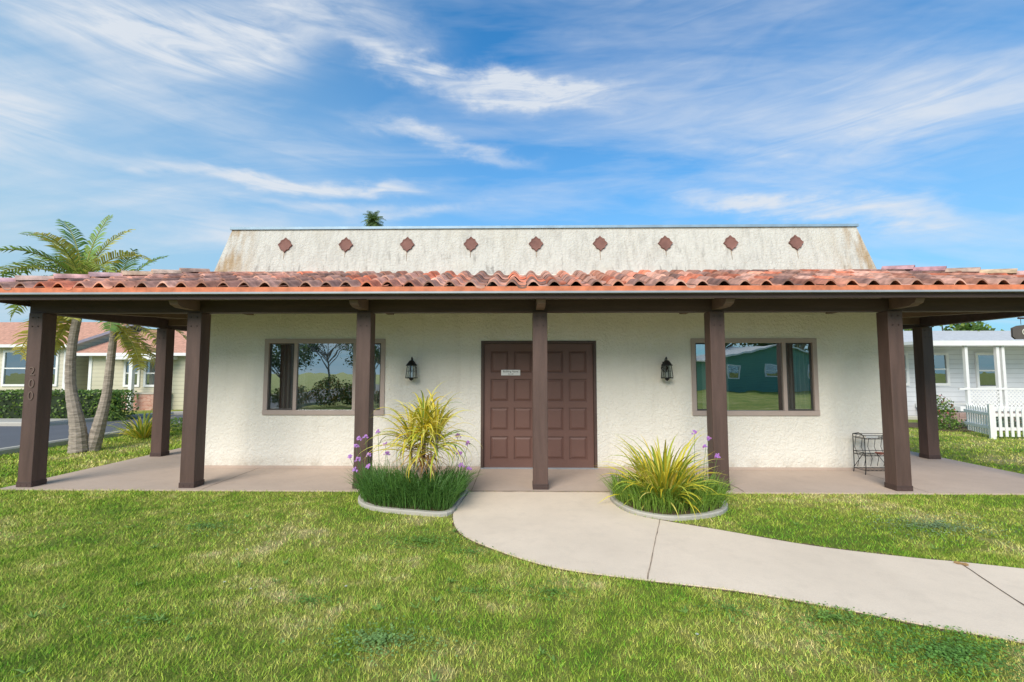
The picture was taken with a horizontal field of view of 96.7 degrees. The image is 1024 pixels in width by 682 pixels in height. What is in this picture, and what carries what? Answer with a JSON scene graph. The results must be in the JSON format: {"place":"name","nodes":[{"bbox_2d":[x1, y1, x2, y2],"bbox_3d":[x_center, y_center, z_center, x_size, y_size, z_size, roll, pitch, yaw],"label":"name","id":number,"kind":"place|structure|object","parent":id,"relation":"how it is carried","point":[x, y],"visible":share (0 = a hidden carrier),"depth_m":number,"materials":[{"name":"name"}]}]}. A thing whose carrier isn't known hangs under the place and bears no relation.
{"place":"outdoors","nodes":[
{"label":"outdoors","id":0,"kind":"place"},
{"bbox_2d":[0,418,67,421],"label":"sidewalk","id":1,"kind":"structure","parent":0,"point":[11,420],"depth_m":13.94,"materials":[{"name":"concrete"}]},
{"bbox_2d":[0,327,136,392],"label":"walls","id":2,"kind":"structure","parent":0,"point":[82,365],"depth_m":19.25,"materials":[{"name":"beige"}]},
{"bbox_2d":[1,347,66,389],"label":"trim","id":3,"kind":"structure","parent":2,"relation":"attached to","point":[56,368],"depth_m":18.67,"materials":[{"name":"white paint"}]},
{"bbox_2d":[4,352,55,383],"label":"windows","id":4,"kind":"structure","parent":3,"relation":"attached to","point":[14,376],"depth_m":18.72,"materials":[{"name":"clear glass"}]},
{"bbox_2d":[0,322,144,346],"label":"roof","id":5,"kind":"structure","parent":2,"relation":"on","point":[87,332],"depth_m":20.11,"materials":[{"name":"tile"}]},
{"bbox_2d":[0,415,182,447],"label":"road","id":6,"kind":"structure","parent":0,"point":[10,436],"depth_m":12.06,"materials":[{"name":"grey asphalt"}]},
{"bbox_2d":[0,411,182,425],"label":"road kerb","id":7,"kind":"structure","parent":6,"relation":"on","point":[53,423],"depth_m":13.50,"materials":[{"name":"concrete"}]},
{"bbox_2d":[0,410,1023,681],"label":"ground","id":8,"kind":"structure","parent":0,"point":[416,626],"depth_m":3.08,"materials":[{"name":"green plant"}]},
{"bbox_2d":[0,388,138,420],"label":"clipped hedge","id":9,"kind":"object","parent":8,"relation":"on","point":[11,404],"visible":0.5,"depth_m":14.38,"materials":[{"name":"green plant"}]},
{"bbox_2d":[0,215,154,453],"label":"king palm","id":10,"kind":"object","parent":8,"relation":"on","point":[81,262],"visible":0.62,"depth_m":8.94,"materials":[{"name":"green plant"}]},
{"bbox_2d":[51,248,186,451],"bbox_3d":[-8.147,0.067,9.369,2.442,4.302,2.275,0,-4,1],"label":"king palm","id":11,"kind":"object","parent":8,"relation":"on","point":[118,331],"visible":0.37,"depth_m":9.17,"materials":[{"name":"green plant"}]},
{"bbox_2d":[91,356,185,409],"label":"walls","id":12,"kind":"structure","parent":8,"relation":"on","point":[98,373],"depth_m":18.81,"materials":[{"name":"beige"}]},
{"bbox_2d":[87,356,154,389],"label":"trim","id":13,"kind":"structure","parent":12,"relation":"attached to","point":[138,373],"depth_m":18.79,"materials":[{"name":"white paint"}]},
{"bbox_2d":[126,362,154,384],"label":"windows","id":14,"kind":"structure","parent":13,"relation":"attached to","point":[149,379],"depth_m":18.81,"materials":[{"name":"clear glass"}]},
{"bbox_2d":[77,330,186,355],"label":"roof","id":15,"kind":"structure","parent":12,"relation":"on","point":[179,346],"depth_m":19.11,"materials":[{"name":"tile"}]},
{"bbox_2d":[123,392,153,409],"bbox_3d":[-15.006,2.461,18.574,2.060,0.710,0.225,0,-4,1],"label":"brick base","id":16,"kind":"object","parent":8,"relation":"on","point":[144,401],"visible":0.25,"depth_m":18.49,"materials":[{"name":"brick"}]},
{"bbox_2d":[106,356,177,410],"bbox_3d":[-15.010,1.714,18.416,2.400,2.180,0.650,0,-4,1],"label":"porch frame","id":17,"kind":"object","parent":8,"relation":"on","point":[131,378],"visible":0.26,"depth_m":18.22,"materials":[{"name":"white paint"}]},
{"bbox_2d":[108,408,180,440],"bbox_3d":[-8.651,1.883,10.737,1.583,0.819,1.544,-2,-4,22],"label":"flax plant","id":18,"kind":"object","parent":8,"relation":"on","point":[143,431],"visible":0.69,"depth_m":10.59,"materials":[{"name":"green plant"}]},
{"bbox_2d":[170,417,182,430],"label":"shrub","id":19,"kind":"object","parent":8,"relation":"on","point":[173,421],"visible":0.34,"depth_m":11.94,"materials":[{"name":"green plant"}]},
{"bbox_2d":[362,211,383,225],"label":"tall fan palm","id":20,"kind":"object","parent":8,"relation":"on","point":[372,218],"visible":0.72,"depth_m":61.03,"materials":[{"name":"green plant"}]},
{"bbox_2d":[365,498,449,510],"bbox_3d":[-1.240,1.927,5.421,1.252,0.065,0.968,0,-4,1],"label":"planting bed","id":21,"kind":"object","parent":8,"relation":"on","point":[416,508],"visible":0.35,"depth_m":5.16,"materials":[{"name":"soil"}]},
{"bbox_2d":[344,429,481,510],"bbox_3d":[-1.236,1.505,5.474,1.844,0.796,1.590,0,-4,1],"label":"society garlic clump","id":22,"kind":"object","parent":21,"relation":"on","point":[378,485],"visible":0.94,"depth_m":5.27,"materials":[{"name":"green plant"}]},
{"bbox_2d":[363,381,480,482],"bbox_3d":[-1.114,1.207,5.628,1.313,1.432,1.322,3,-5,-37],"label":"cordyline plant","id":23,"kind":"object","parent":21,"relation":"on","point":[432,423],"visible":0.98,"depth_m":5.60,"materials":[{"name":"yellow plant"}]},
{"bbox_2d":[358,489,467,516],"bbox_3d":[-1.240,1.921,5.407,1.322,0.075,1.009,0,-4,1],"label":"bed edging","id":24,"kind":"object","parent":8,"relation":"on","point":[373,507],"visible":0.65,"depth_m":5.02,"materials":[{"name":"concrete"}]},
{"bbox_2d":[188,513,698,642],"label":"lawn daisies","id":25,"kind":"object","parent":8,"relation":"on","point":[697,634],"visible":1,"depth_m":3.17,"materials":[{"name":"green plant"}]},
{"bbox_2d":[0,415,938,454],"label":"road kerb","id":26,"kind":"structure","parent":8,"relation":"on","point":[16,449],"depth_m":9.58,"materials":[{"name":"concrete"}]},
{"bbox_2d":[17,311,939,485],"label":"porch posts","id":27,"kind":"object","parent":8,"relation":"on","point":[35,428],"visible":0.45,"depth_m":6.12,"materials":[{"name":"brown wood"}]},
{"bbox_2d":[28,367,34,399],"bbox_3d":[-6.513,0.575,6.168,0.075,0.449,0.008,0,-4,1],"label":"house number","id":28,"kind":"object","parent":27,"relation":"attached to","point":[32,386],"visible":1,"depth_m":6.16,"materials":[{"name":"metal"}]},
{"bbox_2d":[20,315,937,489],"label":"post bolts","id":29,"kind":"object","parent":27,"relation":"on","point":[536,325],"visible":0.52,"depth_m":6.10,"materials":[{"name":"metal"}]},
{"bbox_2d":[30,298,1023,330],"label":"porch beams","id":30,"kind":"structure","parent":27,"relation":"on","point":[1002,308],"depth_m":6.18,"materials":[{"name":"brown wood"}]},
{"bbox_2d":[106,298,995,325],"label":"brackets","id":31,"kind":"object","parent":27,"relation":"on","point":[717,304],"visible":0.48,"depth_m":6.08,"materials":[{"name":"brown wood"}]},
{"bbox_2d":[0,500,1023,681],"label":"clover patch","id":32,"kind":"object","parent":8,"relation":"on","point":[962,652],"visible":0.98,"depth_m":2.68,"materials":[{"name":"green plant"}]},
{"bbox_2d":[1,448,1023,494],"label":"porch slab","id":33,"kind":"structure","parent":8,"relation":"on","point":[929,476],"depth_m":6.52,"materials":[{"name":"beige concrete"}]},
{"bbox_2d":[16,451,940,490],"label":"post bases","id":34,"kind":"object","parent":33,"relation":"on","point":[534,486],"visible":0.34,"depth_m":6.07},
{"bbox_2d":[480,467,597,468],"bbox_3d":[0.429,2.028,7.289,1.860,0.013,0.150,0,-4,1],"label":"door threshold","id":35,"kind":"object","parent":33,"relation":"on","point":[531,468],"depth_m":7.22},
{"bbox_2d":[852,432,883,474],"bbox_3d":[5.554,1.704,6.945,0.538,0.616,0.251,0,-4,1],"label":"wire plant stand","id":36,"kind":"object","parent":33,"relation":"on","point":[864,436],"visible":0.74,"depth_m":6.99,"materials":[{"name":"black metal"}]},
{"bbox_2d":[204,274,883,467],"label":"walls","id":37,"kind":"structure","parent":8,"relation":"on","point":[639,397],"depth_m":7.34,"materials":[{"name":"beige paint"}]},
{"bbox_2d":[262,339,385,414],"bbox_3d":[-3.050,0.622,7.470,1.980,1.305,0.197,0,-4,1],"label":"window unit","id":38,"kind":"structure","parent":37,"relation":"attached to","point":[294,377],"depth_m":7.43,"materials":[{"name":"brown glass"}]},
{"bbox_2d":[405,357,416,380],"bbox_3d":[-1.603,0.444,7.273,0.196,0.384,0.224,0,-4,1],"label":"wall lantern","id":39,"kind":"object","parent":37,"relation":"attached to","point":[411,363],"depth_m":7.22,"materials":[{"name":"black metal"}]},
{"bbox_2d":[29,275,1023,318],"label":"canopy deck","id":40,"kind":"structure","parent":37,"relation":"attached to","point":[514,284],"depth_m":6.08,"materials":[{"name":"brown wood"}]},
{"bbox_2d":[0,265,1023,289],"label":"canopy tiles","id":41,"kind":"object","parent":40,"relation":"attached to","point":[883,275],"visible":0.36,"depth_m":6.12,"materials":[{"name":"tile"}]},
{"bbox_2d":[0,292,1023,306],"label":"fascia","id":42,"kind":"structure","parent":40,"relation":"attached to","point":[10,299],"depth_m":5.67,"materials":[{"name":"brown wood"}]},
{"bbox_2d":[0,285,1023,300],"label":"eave flashing","id":43,"kind":"object","parent":42,"relation":"on","point":[548,288],"visible":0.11,"depth_m":5.61,"materials":[{"name":"orange metal"}]},
{"bbox_2d":[0,289,1023,301],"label":"drip edge","id":44,"kind":"object","parent":42,"relation":"attached to","point":[491,292],"visible":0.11,"depth_m":5.61,"materials":[{"name":"brown metal"}]},
{"bbox_2d":[214,227,875,274],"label":"mansard parapet","id":45,"kind":"structure","parent":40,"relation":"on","point":[509,251],"depth_m":7.59,"materials":[{"name":"paint"}]},
{"bbox_2d":[278,235,803,252],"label":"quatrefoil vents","id":46,"kind":"object","parent":45,"relation":"attached to","point":[600,243],"visible":1,"depth_m":7.60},
{"bbox_2d":[283,250,798,259],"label":"vent stains","id":47,"kind":"object","parent":45,"relation":"on","point":[536,254],"visible":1,"depth_m":7.56,"materials":[{"name":"paint"}]},
{"bbox_2d":[230,224,858,229],"bbox_3d":[0.524,-1.764,10.117,10.600,0.042,4.895,0,-4,1],"label":"parapet cap","id":48,"kind":"object","parent":45,"relation":"on","point":[546,226],"visible":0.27,"depth_m":7.67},
{"bbox_2d":[481,341,597,467],"bbox_3d":[0.429,1.018,7.366,1.860,2.040,0.132,0,-4,1],"label":"door frame","id":49,"kind":"object","parent":37,"relation":"attached to","point":[548,342],"visible":0.86,"depth_m":7.33,"materials":[{"name":"brown wood"}]},
{"bbox_2d":[484,344,593,467],"bbox_3d":[0.429,1.037,7.361,1.762,1.981,0.040,0,-4,1],"label":"double door","id":50,"kind":"structure","parent":49,"relation":"attached to","point":[508,420],"depth_m":7.35,"materials":[{"name":"brown paint"}]},
{"bbox_2d":[501,370,519,374],"bbox_3d":[-0.021,0.513,7.377,0.310,0.090,0.012,0,-4,1],"label":"door sign","id":51,"kind":"object","parent":50,"relation":"attached to","point":[510,372],"visible":1,"depth_m":7.37,"materials":[{"name":"white paint"}]},
{"bbox_2d":[204,465,884,469],"bbox_3d":[0.478,2.014,7.237,10.964,0.035,0.011,0,-4,1],"label":"wall base strip","id":52,"kind":"object","parent":37,"relation":"attached to","point":[479,467],"depth_m":7.25,"materials":[{"name":"concrete"}]},
{"bbox_2d":[661,357,672,380],"bbox_3d":[2.446,0.439,7.202,0.196,0.384,0.224,0,-4,1],"label":"wall lantern","id":53,"kind":"object","parent":37,"relation":"attached to","point":[666,364],"depth_m":7.16,"materials":[{"name":"black metal"}]},
{"bbox_2d":[690,338,819,415],"bbox_3d":[3.879,0.614,7.349,2.000,1.305,0.197,0,-4,1],"label":"window unit","id":54,"kind":"structure","parent":37,"relation":"attached to","point":[795,378],"depth_m":7.30,"materials":[{"name":"brown glass"}]},
{"bbox_2d":[616,493,720,514],"bbox_3d":[1.870,1.920,5.325,1.290,0.065,1.052,0,-4,1],"label":"planting bed","id":55,"kind":"object","parent":8,"relation":"on","point":[674,511],"visible":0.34,"depth_m":5.01,"materials":[{"name":"soil"}]},
{"bbox_2d":[600,430,741,514],"bbox_3d":[1.872,1.499,5.370,1.698,0.794,1.525,0,-4,1],"label":"society garlic clump","id":56,"kind":"object","parent":55,"relation":"on","point":[624,491],"visible":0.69,"depth_m":5.12,"materials":[{"name":"green plant"}]},
{"bbox_2d":[595,428,748,517],"bbox_3d":[1.780,1.488,5.528,1.572,0.856,2.033,0,-4,1],"label":"flax plant","id":57,"kind":"object","parent":55,"relation":"on","point":[658,471],"visible":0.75,"depth_m":5.36,"materials":[{"name":"yellow plant"}]},
{"bbox_2d":[610,490,727,520],"bbox_3d":[1.870,1.914,5.312,1.360,0.075,1.095,0,-4,1],"label":"bed edging","id":58,"kind":"object","parent":8,"relation":"on","point":[702,515],"visible":0.61,"depth_m":4.89,"materials":[{"name":"concrete"}]},
{"bbox_2d":[904,321,1003,330],"bbox_3d":[19.899,0.611,20.634,4.140,4.706,4.707,0,-4,1],"label":"shade tree","id":59,"kind":"object","parent":8,"relation":"on","point":[974,326],"visible":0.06,"depth_m":19.58,"materials":[{"name":"green plant"}]},
{"bbox_2d":[904,347,1023,414],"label":"walls","id":60,"kind":"structure","parent":8,"relation":"on","point":[1014,359],"depth_m":16.27,"materials":[{"name":"white wood"}]},
{"bbox_2d":[904,353,995,387],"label":"trim","id":61,"kind":"structure","parent":60,"relation":"attached to","point":[947,369],"depth_m":16.26,"materials":[{"name":"white paint"}]},
{"bbox_2d":[905,355,995,385],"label":"windows","id":62,"kind":"structure","parent":61,"relation":"attached to","point":[986,362],"depth_m":16.28,"materials":[{"name":"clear glass"}]},
{"bbox_2d":[903,331,1023,341],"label":"roof","id":63,"kind":"structure","parent":60,"relation":"on","point":[966,335],"depth_m":17.46,"materials":[{"name":"grey"}]},
{"bbox_2d":[904,340,1023,410],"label":"porch","id":64,"kind":"object","parent":8,"relation":"on","point":[998,346],"visible":0.76,"depth_m":14.63,"materials":[{"name":"white paint"}]},
{"bbox_2d":[970,390,1023,405],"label":"lattice","id":65,"kind":"object","parent":64,"relation":"attached to","point":[997,397],"visible":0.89,"depth_m":14.60,"materials":[{"name":"white paint"}]},
{"bbox_2d":[908,422,1021,431],"bbox_3d":[13.848,2.429,12.826,5.500,0.040,2.000,0,-4,1],"label":"garden bed","id":66,"kind":"object","parent":8,"relation":"on","point":[913,424],"depth_m":12.37,"materials":[{"name":"soil"}]},
{"bbox_2d":[917,416,965,429],"bbox_3d":[11.620,2.203,12.294,1.035,0.397,0.888,0,-4,1],"label":"shrub","id":67,"kind":"object","parent":66,"relation":"on","point":[954,423],"visible":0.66,"depth_m":12.11,"materials":[{"name":"green plant"}]},
{"bbox_2d":[936,394,957,426],"bbox_3d":[12.111,1.962,12.884,0.793,0.964,0.789,0,-4,1],"label":"rose bush","id":68,"kind":"object","parent":66,"relation":"on","point":[946,409],"visible":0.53,"depth_m":12.74,"materials":[{"name":"green plant"}]},
{"bbox_2d":[962,419,1004,428],"bbox_3d":[12.680,2.237,12.268,0.913,0.338,0.930,4,-5,-44],"label":"shrub","id":69,"kind":"object","parent":66,"relation":"on","point":[997,424],"visible":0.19,"depth_m":12.16,"materials":[{"name":"green plant"}]},
{"bbox_2d":[985,417,1021,426],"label":"shrub","id":70,"kind":"object","parent":66,"relation":"on","point":[1020,418],"visible":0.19,"depth_m":12.38,"materials":[{"name":"green plant"}]},
{"bbox_2d":[963,404,1023,438],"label":"white picket fence","id":71,"kind":"object","parent":8,"relation":"on","point":[989,414],"visible":1,"depth_m":10.58,"materials":[{"name":"paint"}]},
{"bbox_2d":[1010,317,1023,338],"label":"office sign","id":72,"kind":"object","parent":8,"relation":"on","point":[1017,332],"visible":1,"depth_m":9.85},
{"bbox_2d":[0,0,1023,330],"label":"sky","id":73,"kind":"structure","parent":0,"point":[184,123],"materials":[{"name":"blue"}]},
{"bbox_2d":[306,343,782,409],"bbox_3d":[0.524,0.961,9.935,10.560,2.520,4.830,0,-4,1],"label":"window glass","id":74,"kind":"object","parent":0,"point":[754,377],"depth_m":9.69,"materials":[{"name":"clear glass"}]},
{"bbox_2d":[940,412,1020,422],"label":"block garden wall","id":75,"kind":"structure","parent":0,"point":[961,415],"depth_m":13.96,"materials":[{"name":"white concrete"}]}
]}

